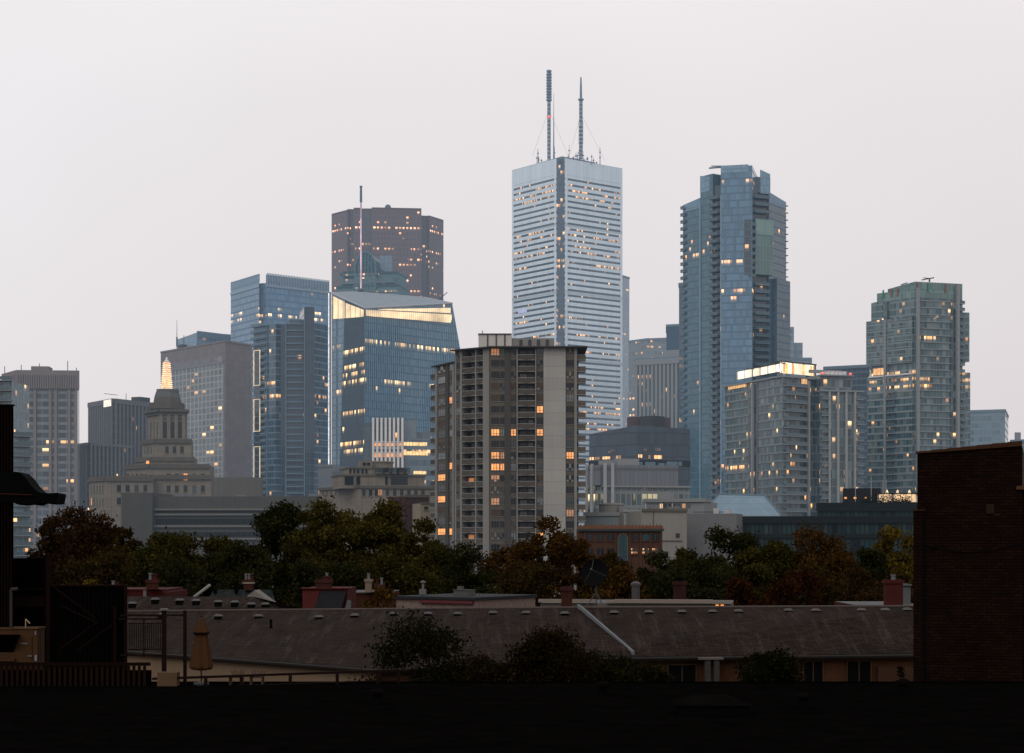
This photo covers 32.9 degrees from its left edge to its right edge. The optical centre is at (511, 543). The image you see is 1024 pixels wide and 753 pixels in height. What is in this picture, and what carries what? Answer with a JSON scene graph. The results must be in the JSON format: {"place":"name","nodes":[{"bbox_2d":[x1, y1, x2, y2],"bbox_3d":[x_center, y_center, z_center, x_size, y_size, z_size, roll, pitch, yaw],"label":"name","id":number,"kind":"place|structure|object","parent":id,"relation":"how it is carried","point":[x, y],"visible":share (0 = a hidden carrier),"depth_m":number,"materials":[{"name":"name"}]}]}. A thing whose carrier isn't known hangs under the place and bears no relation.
{"place":"outdoors","nodes":[
{"label":"outdoors","id":0,"kind":"place"},
{"bbox_2d":[0,376,32,557],"bbox_3d":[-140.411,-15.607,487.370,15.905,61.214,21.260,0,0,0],"label":"condo block","id":1,"kind":"structure","parent":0,"point":[17,394],"depth_m":479.28,"materials":[{"name":"blue glass"}]},
{"bbox_2d":[1,361,78,554],"bbox_3d":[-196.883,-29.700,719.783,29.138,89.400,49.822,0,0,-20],"label":"apartment tower","id":2,"kind":"structure","parent":0,"point":[54,414],"depth_m":700.91,"materials":[{"name":"grey concrete"}]},
{"bbox_2d":[79,393,150,517],"bbox_3d":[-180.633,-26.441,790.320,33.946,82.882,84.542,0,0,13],"label":"office building","id":3,"kind":"structure","parent":0,"point":[117,432],"depth_m":777.42,"materials":[{"name":"grey glass"}]},
{"bbox_2d":[87,357,215,527],"bbox_3d":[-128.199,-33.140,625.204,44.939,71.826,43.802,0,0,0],"label":"stone office","id":4,"kind":"structure","parent":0,"point":[166,463],"depth_m":617.25,"materials":[{"name":"stone"}]},
{"bbox_2d":[176,331,230,348],"bbox_3d":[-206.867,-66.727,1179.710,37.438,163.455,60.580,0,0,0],"label":"office building","id":5,"kind":"structure","parent":0,"point":[200,337],"depth_m":1156.85,"materials":[{"name":"blue glass"}]},
{"bbox_2d":[160,340,251,477],"bbox_3d":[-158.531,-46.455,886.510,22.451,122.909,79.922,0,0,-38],"label":"hotel slab","id":6,"kind":"structure","parent":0,"point":[211,382],"depth_m":861.49,"materials":[{"name":"concrete"}]},
{"bbox_2d":[121,477,318,587],"bbox_3d":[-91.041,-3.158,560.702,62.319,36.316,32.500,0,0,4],"label":"institutional building","id":7,"kind":"structure","parent":0,"point":[232,506],"depth_m":546.82,"materials":[{"name":"concrete"}]},
{"bbox_2d":[194,574,275,601],"bbox_3d":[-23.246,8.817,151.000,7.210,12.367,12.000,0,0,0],"label":"terraced house","id":8,"kind":"structure","parent":0,"point":[248,590],"depth_m":150.91,"materials":[{"name":"stone"}]},
{"bbox_2d":[230,273,329,476],"bbox_3d":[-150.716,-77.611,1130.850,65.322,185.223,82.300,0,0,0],"label":"office tower","id":9,"kind":"structure","parent":0,"point":[277,299],"depth_m":1104.47,"materials":[{"name":"blue glass"}]},
{"bbox_2d":[251,307,327,495],"bbox_3d":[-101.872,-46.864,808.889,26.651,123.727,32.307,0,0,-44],"label":"condo tower","id":10,"kind":"structure","parent":0,"point":[289,409],"depth_m":801.55,"materials":[{"name":"blue glass"}]},
{"bbox_2d":[317,464,344,493],"bbox_3d":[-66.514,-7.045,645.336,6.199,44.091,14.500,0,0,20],"label":"office building","id":11,"kind":"structure","parent":0,"point":[326,472],"depth_m":639.11,"materials":[{"name":"grey glass"}]},
{"bbox_2d":[337,186,409,295],"bbox_3d":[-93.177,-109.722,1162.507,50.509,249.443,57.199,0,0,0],"label":"office tower","id":12,"kind":"structure","parent":0,"point":[370,273],"depth_m":1155.07,"materials":[{"name":"teal metal"}]},
{"bbox_2d":[356,573,399,607],"bbox_3d":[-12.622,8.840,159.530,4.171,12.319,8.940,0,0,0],"label":"terraced house","id":13,"kind":"structure","parent":0,"point":[361,595],"depth_m":156.00,"materials":[{"name":"brick"}]},
{"bbox_2d":[332,204,442,298],"bbox_3d":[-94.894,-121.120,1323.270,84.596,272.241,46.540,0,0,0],"label":"office tower","id":14,"kind":"structure","parent":0,"point":[409,241],"depth_m":1303.44,"materials":[{"name":"red stone"}]},
{"bbox_2d":[328,291,459,466],"bbox_3d":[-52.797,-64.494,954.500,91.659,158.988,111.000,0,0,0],"label":"office tower","id":15,"kind":"structure","parent":0,"point":[389,351],"depth_m":922.66,"materials":[{"name":"blue glass"}]},
{"bbox_2d":[364,418,434,485],"bbox_3d":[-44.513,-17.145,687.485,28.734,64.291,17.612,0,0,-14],"label":"office building","id":16,"kind":"structure","parent":0,"point":[401,443],"depth_m":682.58,"materials":[{"name":"grey glass"}]},
{"bbox_2d":[388,495,429,565],"bbox_3d":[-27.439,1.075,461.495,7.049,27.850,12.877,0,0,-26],"label":"brick house","id":17,"kind":"structure","parent":0,"point":[408,501],"depth_m":455.81,"materials":[{"name":"brick"}]},
{"bbox_2d":[412,502,434,552],"bbox_3d":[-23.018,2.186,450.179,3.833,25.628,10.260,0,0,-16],"label":"stucco house","id":18,"kind":"structure","parent":0,"point":[421,509],"depth_m":445.73,"materials":[{"name":"stone"}]},
{"bbox_2d":[430,330,587,595],"bbox_3d":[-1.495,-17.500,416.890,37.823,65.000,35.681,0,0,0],"label":"apartment tower","id":19,"kind":"structure","parent":0,"point":[507,450],"depth_m":400.60,"materials":[{"name":"concrete"}]},
{"bbox_2d":[0,0,1023,463],"label":"sky","id":20,"kind":"structure","parent":0,"point":[157,156],"materials":[{"name":"white"}]},
{"bbox_2d":[512,70,621,525],"bbox_3d":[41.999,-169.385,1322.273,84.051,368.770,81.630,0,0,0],"label":"office tower","id":21,"kind":"structure","parent":0,"point":[566,251],"depth_m":1300.35,"materials":[{"name":"white glass"}]},
{"bbox_2d":[576,525,663,594],"bbox_3d":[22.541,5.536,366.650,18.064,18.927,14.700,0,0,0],"label":"brick building","id":22,"kind":"structure","parent":0,"point":[634,545],"depth_m":359.94,"materials":[{"name":"brick"}]},
{"bbox_2d":[617,533,627,560],"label":"arched window","id":23,"kind":"structure","parent":22,"relation":"in","point":[622,540],"depth_m":359.86,"materials":[{"name":"teal glass"}]},
{"bbox_2d":[622,275,629,427],"bbox_3d":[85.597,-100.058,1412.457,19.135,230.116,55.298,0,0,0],"label":"office tower","id":24,"kind":"structure","parent":0,"point":[625,347],"depth_m":1393.83,"materials":[{"name":"blue glass"}]},
{"bbox_2d":[585,459,690,511],"bbox_3d":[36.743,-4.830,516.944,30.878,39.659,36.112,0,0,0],"label":"hospital building","id":25,"kind":"structure","parent":0,"point":[631,483],"depth_m":502.55,"materials":[{"name":"grey concrete"}]},
{"bbox_2d":[589,416,689,486],"bbox_3d":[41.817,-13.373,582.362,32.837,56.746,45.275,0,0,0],"label":"office building","id":26,"kind":"structure","parent":0,"point":[655,439],"depth_m":564.70,"materials":[{"name":"grey glass"}]},
{"bbox_2d":[628,338,665,416],"bbox_3d":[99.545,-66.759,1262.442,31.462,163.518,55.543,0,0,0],"label":"office tower","id":27,"kind":"structure","parent":0,"point":[648,348],"depth_m":1242.88,"materials":[{"name":"blue"}]},
{"bbox_2d":[634,350,678,427],"bbox_3d":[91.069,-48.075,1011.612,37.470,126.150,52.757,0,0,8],"label":"office building","id":28,"kind":"structure","parent":0,"point":[656,386],"depth_m":992.80,"materials":[{"name":"grey glass"}]},
{"bbox_2d":[666,324,678,349],"bbox_3d":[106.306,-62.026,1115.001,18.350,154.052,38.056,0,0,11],"label":"office tower","id":29,"kind":"structure","parent":0,"point":[672,336],"depth_m":1098.61,"materials":[{"name":"blue glass"}]},
{"bbox_2d":[643,492,716,513],"bbox_3d":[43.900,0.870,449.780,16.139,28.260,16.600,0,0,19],"label":"grey terrace building","id":30,"kind":"structure","parent":0,"point":[699,505],"depth_m":442.60,"materials":[{"name":"stone"}]},
{"bbox_2d":[678,282,682,427],"bbox_3d":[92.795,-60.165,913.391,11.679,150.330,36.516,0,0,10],"label":"office tower","id":31,"kind":"structure","parent":0,"point":[680,352],"depth_m":899.47,"materials":[{"name":"blue glass"}]},
{"bbox_2d":[687,508,742,565],"bbox_3d":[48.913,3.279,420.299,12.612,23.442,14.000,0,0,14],"label":"building","id":32,"kind":"structure","parent":0,"point":[698,525],"depth_m":413.93,"materials":[{"name":"stone"}]},
{"bbox_2d":[680,164,789,499],"bbox_3d":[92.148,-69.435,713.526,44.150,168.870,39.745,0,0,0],"label":"condo tower","id":33,"kind":"structure","parent":0,"point":[735,299],"depth_m":701.57,"materials":[{"name":"blue glass"}]},
{"bbox_2d":[790,327,811,376],"bbox_3d":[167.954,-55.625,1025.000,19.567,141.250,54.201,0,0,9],"label":"office tower","id":34,"kind":"structure","parent":0,"point":[796,352],"depth_m":1010.00,"materials":[{"name":"blue metal"}]},
{"bbox_2d":[743,480,916,572],"bbox_3d":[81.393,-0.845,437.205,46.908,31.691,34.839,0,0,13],"label":"terrace building","id":35,"kind":"structure","parent":0,"point":[858,517],"depth_m":423.57,"materials":[{"name":"blue glass"}]},
{"bbox_2d":[823,365,870,487],"bbox_3d":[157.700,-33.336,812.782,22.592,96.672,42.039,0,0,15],"label":"condo tower","id":36,"kind":"structure","parent":0,"point":[861,373],"depth_m":791.54,"materials":[{"name":"blue glass"}]},
{"bbox_2d":[834,574,912,604],"bbox_3d":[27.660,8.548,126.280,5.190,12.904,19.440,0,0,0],"label":"terraced house","id":37,"kind":"structure","parent":0,"point":[896,592],"depth_m":116.71,"materials":[{"name":"brick"}]},
{"bbox_2d":[866,277,969,492],"bbox_3d":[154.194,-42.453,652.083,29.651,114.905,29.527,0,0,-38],"label":"condo tower","id":38,"kind":"structure","parent":0,"point":[917,358],"depth_m":643.90,"materials":[{"name":"teal glass"}]},
{"bbox_2d":[912,441,1023,680],"bbox_3d":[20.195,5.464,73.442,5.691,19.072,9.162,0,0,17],"label":"brick building","id":39,"kind":"structure","parent":0,"point":[968,569],"depth_m":69.40,"materials":[{"name":"brown brick"}]},
{"bbox_2d":[970,409,1008,445],"bbox_3d":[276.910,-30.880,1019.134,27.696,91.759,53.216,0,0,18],"label":"office building","id":40,"kind":"structure","parent":0,"point":[988,426],"depth_m":994.05,"materials":[{"name":"blue glass"}]},
{"label":"ground","id":41,"kind":"structure","parent":0,"visible":0},
{"bbox_2d":[0,404,65,669],"bbox_3d":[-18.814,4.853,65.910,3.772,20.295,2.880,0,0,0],"label":"building","id":42,"kind":"structure","parent":41,"relation":"on","point":[25,592],"depth_m":66.00,"materials":[{"name":"black metal"}]},
{"bbox_2d":[25,513,76,584],"bbox_3d":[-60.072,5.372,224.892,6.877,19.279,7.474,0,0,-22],"label":"tree","id":43,"kind":"object","parent":41,"relation":"on","point":[50,543],"visible":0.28,"depth_m":224.41,"materials":[{"name":"orange plant"}]},
{"bbox_2d":[49,500,122,578],"bbox_3d":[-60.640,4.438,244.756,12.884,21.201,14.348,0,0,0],"label":"tree","id":44,"kind":"object","parent":41,"relation":"on","point":[85,538],"visible":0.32,"depth_m":242.84,"materials":[{"name":"orange plant"}]},
{"bbox_2d":[55,543,139,586],"bbox_3d":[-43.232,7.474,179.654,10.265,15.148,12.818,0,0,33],"label":"tree","id":45,"kind":"object","parent":41,"relation":"on","point":[79,572],"visible":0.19,"depth_m":178.22,"materials":[{"name":"green plant"}]},
{"bbox_2d":[103,526,144,586],"bbox_3d":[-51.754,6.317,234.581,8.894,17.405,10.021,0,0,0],"label":"tree","id":46,"kind":"object","parent":41,"relation":"on","point":[122,532],"visible":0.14,"depth_m":234.83,"materials":[{"name":"green plant"}]},
{"bbox_2d":[111,573,187,595],"bbox_3d":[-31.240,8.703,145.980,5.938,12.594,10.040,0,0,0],"label":"terraced house","id":47,"kind":"structure","parent":41,"relation":"on","point":[151,588],"depth_m":142.00,"materials":[{"name":"red paint"}]},
{"bbox_2d":[123,526,205,591],"bbox_3d":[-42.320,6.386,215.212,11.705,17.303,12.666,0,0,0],"label":"tree","id":48,"kind":"object","parent":41,"relation":"on","point":[174,544],"visible":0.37,"depth_m":212.61,"materials":[{"name":"green plant"}]},
{"bbox_2d":[138,553,207,596],"bbox_3d":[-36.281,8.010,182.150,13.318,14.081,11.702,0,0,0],"label":"tree","id":49,"kind":"object","parent":41,"relation":"on","point":[178,565],"visible":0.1,"depth_m":180.04,"materials":[{"name":"green plant"}]},
{"bbox_2d":[189,550,229,596],"bbox_3d":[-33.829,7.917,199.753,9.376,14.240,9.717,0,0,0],"label":"tree","id":50,"kind":"object","parent":41,"relation":"on","point":[212,579],"visible":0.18,"depth_m":198.31,"materials":[{"name":"green plant"}]},
{"bbox_2d":[127,596,302,609],"bbox_3d":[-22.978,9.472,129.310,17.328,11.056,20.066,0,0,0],"label":"row house","id":51,"kind":"structure","parent":41,"relation":"on","point":[159,602],"depth_m":127.27,"materials":[{"name":"concrete"}]},
{"bbox_2d":[190,533,241,569],"bbox_3d":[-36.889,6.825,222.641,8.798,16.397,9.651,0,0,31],"label":"tree","id":52,"kind":"object","parent":41,"relation":"on","point":[214,545],"visible":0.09,"depth_m":220.37,"materials":[{"name":"green plant"}]},
{"bbox_2d":[208,539,282,601],"bbox_3d":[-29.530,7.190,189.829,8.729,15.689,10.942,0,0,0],"label":"tree","id":53,"kind":"object","parent":41,"relation":"on","point":[238,562],"visible":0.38,"depth_m":188.97,"materials":[{"name":"green plant"}]},
{"bbox_2d":[249,499,301,603],"bbox_3d":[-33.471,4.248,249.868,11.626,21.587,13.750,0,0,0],"label":"tree","id":54,"kind":"object","parent":41,"relation":"on","point":[272,524],"visible":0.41,"depth_m":248.49,"materials":[{"name":"green plant"}]},
{"bbox_2d":[270,508,324,604],"bbox_3d":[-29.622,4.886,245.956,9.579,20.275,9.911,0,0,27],"label":"tree","id":55,"kind":"object","parent":41,"relation":"on","point":[289,553],"visible":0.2,"depth_m":244.13,"materials":[{"name":"green plant"}]},
{"bbox_2d":[289,495,365,567],"bbox_3d":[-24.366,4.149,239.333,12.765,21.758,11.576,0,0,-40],"label":"tree","id":56,"kind":"object","parent":41,"relation":"on","point":[327,537],"visible":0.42,"depth_m":238.58,"materials":[{"name":"green plant"}]},
{"bbox_2d":[301,573,355,608],"bbox_3d":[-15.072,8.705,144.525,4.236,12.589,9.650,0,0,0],"label":"terraced house","id":57,"kind":"structure","parent":41,"relation":"on","point":[324,593],"depth_m":141.11,"materials":[{"name":"red paint"}]},
{"bbox_2d":[285,548,384,607],"bbox_3d":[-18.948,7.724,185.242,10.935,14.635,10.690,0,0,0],"label":"tree","id":58,"kind":"object","parent":41,"relation":"on","point":[306,574],"visible":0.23,"depth_m":182.90,"materials":[{"name":"green plant"}]},
{"bbox_2d":[318,461,434,553],"bbox_3d":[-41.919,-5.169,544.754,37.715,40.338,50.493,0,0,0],"label":"stone office","id":59,"kind":"structure","parent":41,"relation":"on","point":[362,486],"depth_m":524.07,"materials":[{"name":"stone"}]},
{"bbox_2d":[391,476,407,484],"bbox_3d":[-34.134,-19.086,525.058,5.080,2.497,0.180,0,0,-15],"label":"window","id":60,"kind":"structure","parent":59,"relation":"in","point":[395,480],"depth_m":524.99,"materials":[{"name":"grey glass"}]},
{"bbox_2d":[361,584,403,607],"bbox_3d":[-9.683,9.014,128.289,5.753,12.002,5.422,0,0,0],"label":"tree","id":61,"kind":"object","parent":41,"relation":"on","point":[388,593],"visible":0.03,"depth_m":127.73,"materials":[{"name":"orange plant"}]},
{"bbox_2d":[341,496,424,589],"bbox_3d":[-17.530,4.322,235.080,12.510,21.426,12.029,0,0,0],"label":"tree","id":62,"kind":"object","parent":41,"relation":"on","point":[382,525],"visible":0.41,"depth_m":232.83,"materials":[{"name":"green plant"}]},
{"bbox_2d":[371,552,445,595],"bbox_3d":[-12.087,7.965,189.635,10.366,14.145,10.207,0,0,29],"label":"tree","id":63,"kind":"object","parent":41,"relation":"on","point":[406,580],"visible":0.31,"depth_m":187.86,"materials":[{"name":"green plant"}]},
{"bbox_2d":[348,603,486,680],"bbox_3d":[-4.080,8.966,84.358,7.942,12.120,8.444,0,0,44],"label":"bush","id":64,"kind":"object","parent":41,"relation":"on","point":[426,642],"visible":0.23,"depth_m":83.79,"materials":[{"name":"green plant"}]},
{"bbox_2d":[397,515,447,573],"bbox_3d":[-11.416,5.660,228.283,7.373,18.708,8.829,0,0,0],"label":"tree","id":65,"kind":"object","parent":41,"relation":"on","point":[412,549],"visible":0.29,"depth_m":226.98,"materials":[{"name":"green plant"}]},
{"bbox_2d":[421,543,473,593],"bbox_3d":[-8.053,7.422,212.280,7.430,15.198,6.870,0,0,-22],"label":"tree","id":66,"kind":"object","parent":41,"relation":"on","point":[433,555],"visible":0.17,"depth_m":210.75,"materials":[{"name":"green plant"}]},
{"bbox_2d":[392,581,536,607],"bbox_3d":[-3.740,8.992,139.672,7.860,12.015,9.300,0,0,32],"label":"flat roof house","id":67,"kind":"structure","parent":41,"relation":"on","point":[460,596],"depth_m":137.09,"materials":[{"name":"metal"}]},
{"bbox_2d":[434,535,504,593],"bbox_3d":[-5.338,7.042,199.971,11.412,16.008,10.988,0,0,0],"label":"tree","id":68,"kind":"object","parent":41,"relation":"on","point":[455,575],"visible":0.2,"depth_m":199.49,"materials":[{"name":"green plant"}]},
{"bbox_2d":[459,650,515,680],"bbox_3d":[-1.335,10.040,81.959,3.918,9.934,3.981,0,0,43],"label":"bush","id":69,"kind":"object","parent":41,"relation":"on","point":[482,668],"visible":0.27,"depth_m":81.77,"materials":[{"name":"brown plant"}]},
{"bbox_2d":[470,544,542,597],"bbox_3d":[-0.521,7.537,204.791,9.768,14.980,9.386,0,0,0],"label":"tree","id":70,"kind":"object","parent":41,"relation":"on","point":[494,559],"visible":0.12,"depth_m":204.09,"materials":[{"name":"green plant"}]},
{"bbox_2d":[0,678,1023,752],"bbox_3d":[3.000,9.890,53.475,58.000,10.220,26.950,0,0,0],"label":"flat roof building","id":71,"kind":"structure","parent":41,"relation":"on","point":[903,715],"depth_m":53.58,"materials":[{"name":"black metal"}]},
{"bbox_2d":[0,626,45,669],"bbox_3d":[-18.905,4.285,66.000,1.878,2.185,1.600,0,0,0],"label":"cooling unit","id":72,"kind":"object","parent":71,"relation":"on","point":[21,644],"visible":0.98,"depth_m":65.75,"materials":[{"name":"beige metal"}]},
{"bbox_2d":[0,662,151,685],"bbox_3d":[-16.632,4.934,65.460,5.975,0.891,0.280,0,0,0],"label":"picket balustrade","id":73,"kind":"object","parent":71,"relation":"on","point":[75,677],"visible":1,"depth_m":65.37,"materials":[{"name":"orange metal"}]},
{"bbox_2d":[51,585,127,669],"bbox_3d":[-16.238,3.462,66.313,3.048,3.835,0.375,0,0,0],"label":"corrugated screen","id":74,"kind":"object","parent":71,"relation":"on","point":[87,625],"visible":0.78,"depth_m":66.39,"materials":[{"name":"black metal"}]},
{"bbox_2d":[118,608,186,685],"bbox_3d":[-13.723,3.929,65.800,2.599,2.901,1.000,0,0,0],"label":"pergola","id":75,"kind":"object","parent":71,"relation":"on","point":[165,677],"visible":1,"depth_m":66.12,"materials":[{"name":"brown wood"}]},
{"bbox_2d":[189,616,212,684],"bbox_3d":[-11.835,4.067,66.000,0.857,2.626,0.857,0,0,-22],"label":"patio umbrella","id":76,"kind":"object","parent":71,"relation":"on","point":[201,659],"visible":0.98,"depth_m":65.78,"materials":[{"name":"beige fabric"}]},
{"bbox_2d":[152,669,399,685],"bbox_3d":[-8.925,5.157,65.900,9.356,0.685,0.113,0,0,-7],"label":"deck railing","id":77,"kind":"object","parent":71,"relation":"on","point":[337,682],"visible":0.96,"depth_m":65.98,"materials":[{"name":"brown wood"}]},
{"bbox_2d":[127,604,912,680],"bbox_3d":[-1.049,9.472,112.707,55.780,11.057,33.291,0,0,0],"label":"row house","id":78,"kind":"structure","parent":41,"relation":"on","point":[826,642],"depth_m":105.81,"materials":[{"name":"concrete"}]},
{"bbox_2d":[580,559,607,605],"bbox_3d":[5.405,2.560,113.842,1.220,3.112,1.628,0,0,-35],"label":"satellite dish","id":79,"kind":"object","parent":78,"relation":"on","point":[594,572],"visible":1,"depth_m":114.03,"materials":[{"name":"grey metal"}]},
{"bbox_2d":[667,664,696,680],"bbox_3d":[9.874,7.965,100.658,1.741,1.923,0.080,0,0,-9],"label":"window","id":80,"kind":"structure","parent":78,"relation":"in","point":[681,672],"depth_m":100.66,"materials":[{"name":"black glass"}]},
{"bbox_2d":[803,660,823,680],"bbox_3d":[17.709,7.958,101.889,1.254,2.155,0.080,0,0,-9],"label":"window","id":81,"kind":"structure","parent":78,"relation":"in","point":[814,671],"depth_m":101.90,"materials":[{"name":"black glass"}]},
{"bbox_2d":[846,660,871,680],"bbox_3d":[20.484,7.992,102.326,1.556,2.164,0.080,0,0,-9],"label":"window","id":82,"kind":"structure","parent":78,"relation":"in","point":[858,670],"depth_m":102.32,"materials":[{"name":"black glass"}]},
{"bbox_2d":[876,666,912,680],"bbox_3d":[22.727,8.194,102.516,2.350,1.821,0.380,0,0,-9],"label":"wall","id":83,"kind":"structure","parent":78,"relation":"in","point":[888,673],"depth_m":102.30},
{"bbox_2d":[487,560,587,606],"bbox_3d":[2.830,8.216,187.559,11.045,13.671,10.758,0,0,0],"label":"tree","id":84,"kind":"object","parent":41,"relation":"on","point":[528,578],"visible":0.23,"depth_m":186.05,"materials":[{"name":"brown plant"}]},
{"bbox_2d":[500,515,583,598],"bbox_3d":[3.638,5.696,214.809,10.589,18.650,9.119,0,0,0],"label":"tree","id":85,"kind":"object","parent":41,"relation":"on","point":[558,550],"visible":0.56,"depth_m":213.89,"materials":[{"name":"orange plant"}]},
{"bbox_2d":[502,623,615,680],"bbox_3d":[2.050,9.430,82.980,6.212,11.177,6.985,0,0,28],"label":"bush","id":86,"kind":"object","parent":41,"relation":"on","point":[553,656],"visible":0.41,"depth_m":82.68,"materials":[{"name":"green plant"}]},
{"bbox_2d":[554,538,598,597],"bbox_3d":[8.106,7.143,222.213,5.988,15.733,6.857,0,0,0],"label":"tree","id":87,"kind":"object","parent":41,"relation":"on","point":[585,557],"visible":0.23,"depth_m":220.54,"materials":[{"name":"orange plant"}]},
{"bbox_2d":[575,549,632,598],"bbox_3d":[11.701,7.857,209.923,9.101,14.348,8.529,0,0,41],"label":"tree","id":88,"kind":"object","parent":41,"relation":"on","point":[609,560],"visible":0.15,"depth_m":209.86,"materials":[{"name":"brown plant"}]},
{"bbox_2d":[583,503,627,525],"bbox_3d":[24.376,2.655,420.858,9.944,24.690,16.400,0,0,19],"label":"flat roof building","id":89,"kind":"structure","parent":41,"relation":"on","point":[608,514],"depth_m":414.10,"materials":[{"name":"grey stone"}]},
{"bbox_2d":[582,563,652,599],"bbox_3d":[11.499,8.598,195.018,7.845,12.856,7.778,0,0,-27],"label":"tree","id":90,"kind":"object","parent":41,"relation":"on","point":[618,582],"visible":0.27,"depth_m":194.08,"materials":[{"name":"orange plant"}]},
{"bbox_2d":[583,647,674,680],"bbox_3d":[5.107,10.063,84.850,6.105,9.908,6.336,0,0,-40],"label":"bush","id":91,"kind":"object","parent":41,"relation":"on","point":[623,666],"visible":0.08,"depth_m":84.65,"materials":[{"name":"green plant"}]},
{"bbox_2d":[623,509,641,525],"bbox_3d":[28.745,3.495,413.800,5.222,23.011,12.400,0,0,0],"label":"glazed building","id":92,"kind":"structure","parent":41,"relation":"on","point":[625,511],"depth_m":408.00,"materials":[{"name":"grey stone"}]},
{"bbox_2d":[538,577,733,606],"bbox_3d":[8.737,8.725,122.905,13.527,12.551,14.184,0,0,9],"label":"flat roof house","id":93,"kind":"structure","parent":41,"relation":"on","point":[679,592],"depth_m":121.95,"materials":[{"name":"brick"}]},
{"bbox_2d":[619,503,687,565],"bbox_3d":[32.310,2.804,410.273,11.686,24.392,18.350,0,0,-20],"label":"white wall building","id":94,"kind":"structure","parent":41,"relation":"on","point":[673,521],"depth_m":402.62,"materials":[{"name":"stone"}]},
{"bbox_2d":[635,549,672,598],"bbox_3d":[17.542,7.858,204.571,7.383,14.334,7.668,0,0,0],"label":"tree","id":95,"kind":"object","parent":41,"relation":"on","point":[654,559],"visible":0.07,"depth_m":204.28,"materials":[{"name":"green plant"}]},
{"bbox_2d":[659,546,697,597],"bbox_3d":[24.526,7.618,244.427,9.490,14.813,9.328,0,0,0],"label":"tree","id":96,"kind":"object","parent":41,"relation":"on","point":[681,553],"visible":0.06,"depth_m":243.58,"materials":[{"name":"green plant"}]},
{"bbox_2d":[644,553,740,599],"bbox_3d":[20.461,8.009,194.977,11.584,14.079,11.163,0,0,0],"label":"tree","id":97,"kind":"object","parent":41,"relation":"on","point":[703,583],"visible":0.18,"depth_m":193.30,"materials":[{"name":"green plant"}]},
{"bbox_2d":[681,523,765,598],"bbox_3d":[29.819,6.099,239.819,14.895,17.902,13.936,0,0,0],"label":"tree","id":98,"kind":"object","parent":41,"relation":"on","point":[739,541],"visible":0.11,"depth_m":238.70,"materials":[{"name":"green plant"}]},
{"bbox_2d":[723,576,759,605],"bbox_3d":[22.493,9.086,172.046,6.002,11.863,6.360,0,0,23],"label":"tree","id":99,"kind":"object","parent":41,"relation":"on","point":[739,592],"visible":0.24,"depth_m":171.10,"materials":[{"name":"red plant"}]},
{"bbox_2d":[715,546,776,605],"bbox_3d":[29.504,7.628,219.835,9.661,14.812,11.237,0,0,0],"label":"tree","id":100,"kind":"object","parent":41,"relation":"on","point":[757,575],"visible":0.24,"depth_m":219.18,"materials":[{"name":"green plant"}]},
{"bbox_2d":[712,494,781,515],"bbox_3d":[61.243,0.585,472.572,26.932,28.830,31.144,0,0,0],"label":"glass pyramid","id":101,"kind":"object","parent":41,"relation":"on","point":[752,505],"visible":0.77,"depth_m":460.71,"materials":[{"name":"blue glass"}]},
{"bbox_2d":[731,643,807,680],"bbox_3d":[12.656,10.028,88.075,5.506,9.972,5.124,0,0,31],"label":"bush","id":102,"kind":"object","parent":41,"relation":"on","point":[766,666],"visible":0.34,"depth_m":87.58,"materials":[{"name":"green plant"}]},
{"bbox_2d":[722,361,816,515],"bbox_3d":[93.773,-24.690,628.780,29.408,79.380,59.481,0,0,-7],"label":"condo tower","id":103,"kind":"structure","parent":41,"relation":"on","point":[769,434],"depth_m":609.53,"materials":[{"name":"blue glass"}]},
{"bbox_2d":[742,539,802,586],"bbox_3d":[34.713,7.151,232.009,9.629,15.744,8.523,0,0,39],"label":"tree","id":104,"kind":"object","parent":41,"relation":"on","point":[779,556],"visible":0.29,"depth_m":229.59,"materials":[{"name":"green plant"}]},
{"bbox_2d":[755,565,830,605],"bbox_3d":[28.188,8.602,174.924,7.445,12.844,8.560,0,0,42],"label":"tree","id":105,"kind":"object","parent":41,"relation":"on","point":[781,592],"visible":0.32,"depth_m":173.88,"materials":[{"name":"red plant"}]},
{"bbox_2d":[754,566,868,604],"bbox_3d":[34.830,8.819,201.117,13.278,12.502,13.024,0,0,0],"label":"tree","id":106,"kind":"object","parent":41,"relation":"on","point":[829,593],"visible":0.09,"depth_m":197.57,"materials":[{"name":"brown plant"}]},
{"bbox_2d":[772,521,860,591],"bbox_3d":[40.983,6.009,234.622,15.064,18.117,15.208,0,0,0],"label":"tree","id":107,"kind":"object","parent":41,"relation":"on","point":[830,556],"visible":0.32,"depth_m":232.94,"materials":[{"name":"orange plant"}]},
{"bbox_2d":[809,370,864,515],"bbox_3d":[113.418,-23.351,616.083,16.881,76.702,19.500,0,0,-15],"label":"condo tower","id":108,"kind":"structure","parent":41,"relation":"on","point":[838,431],"depth_m":607.82,"materials":[{"name":"grey glass"}]},
{"bbox_2d":[828,564,882,604],"bbox_3d":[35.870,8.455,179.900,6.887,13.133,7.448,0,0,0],"label":"tree","id":109,"kind":"object","parent":41,"relation":"on","point":[860,590],"visible":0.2,"depth_m":179.77,"materials":[{"name":"orange plant"}]},
{"bbox_2d":[852,546,891,584],"bbox_3d":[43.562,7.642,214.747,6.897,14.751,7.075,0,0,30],"label":"tree","id":110,"kind":"object","parent":41,"relation":"on","point":[873,561],"visible":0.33,"depth_m":214.12,"materials":[{"name":"green plant"}]},
{"bbox_2d":[864,569,912,603],"bbox_3d":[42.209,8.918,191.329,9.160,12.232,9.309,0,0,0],"label":"tree","id":111,"kind":"object","parent":41,"relation":"on","point":[905,577],"visible":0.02,"depth_m":192.09,"materials":[{"name":"brown plant"}]},
{"bbox_2d":[872,522,912,589],"bbox_3d":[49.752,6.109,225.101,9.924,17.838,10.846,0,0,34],"label":"tree","id":112,"kind":"object","parent":41,"relation":"on","point":[904,563],"visible":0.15,"depth_m":224.78,"materials":[{"name":"green plant"}]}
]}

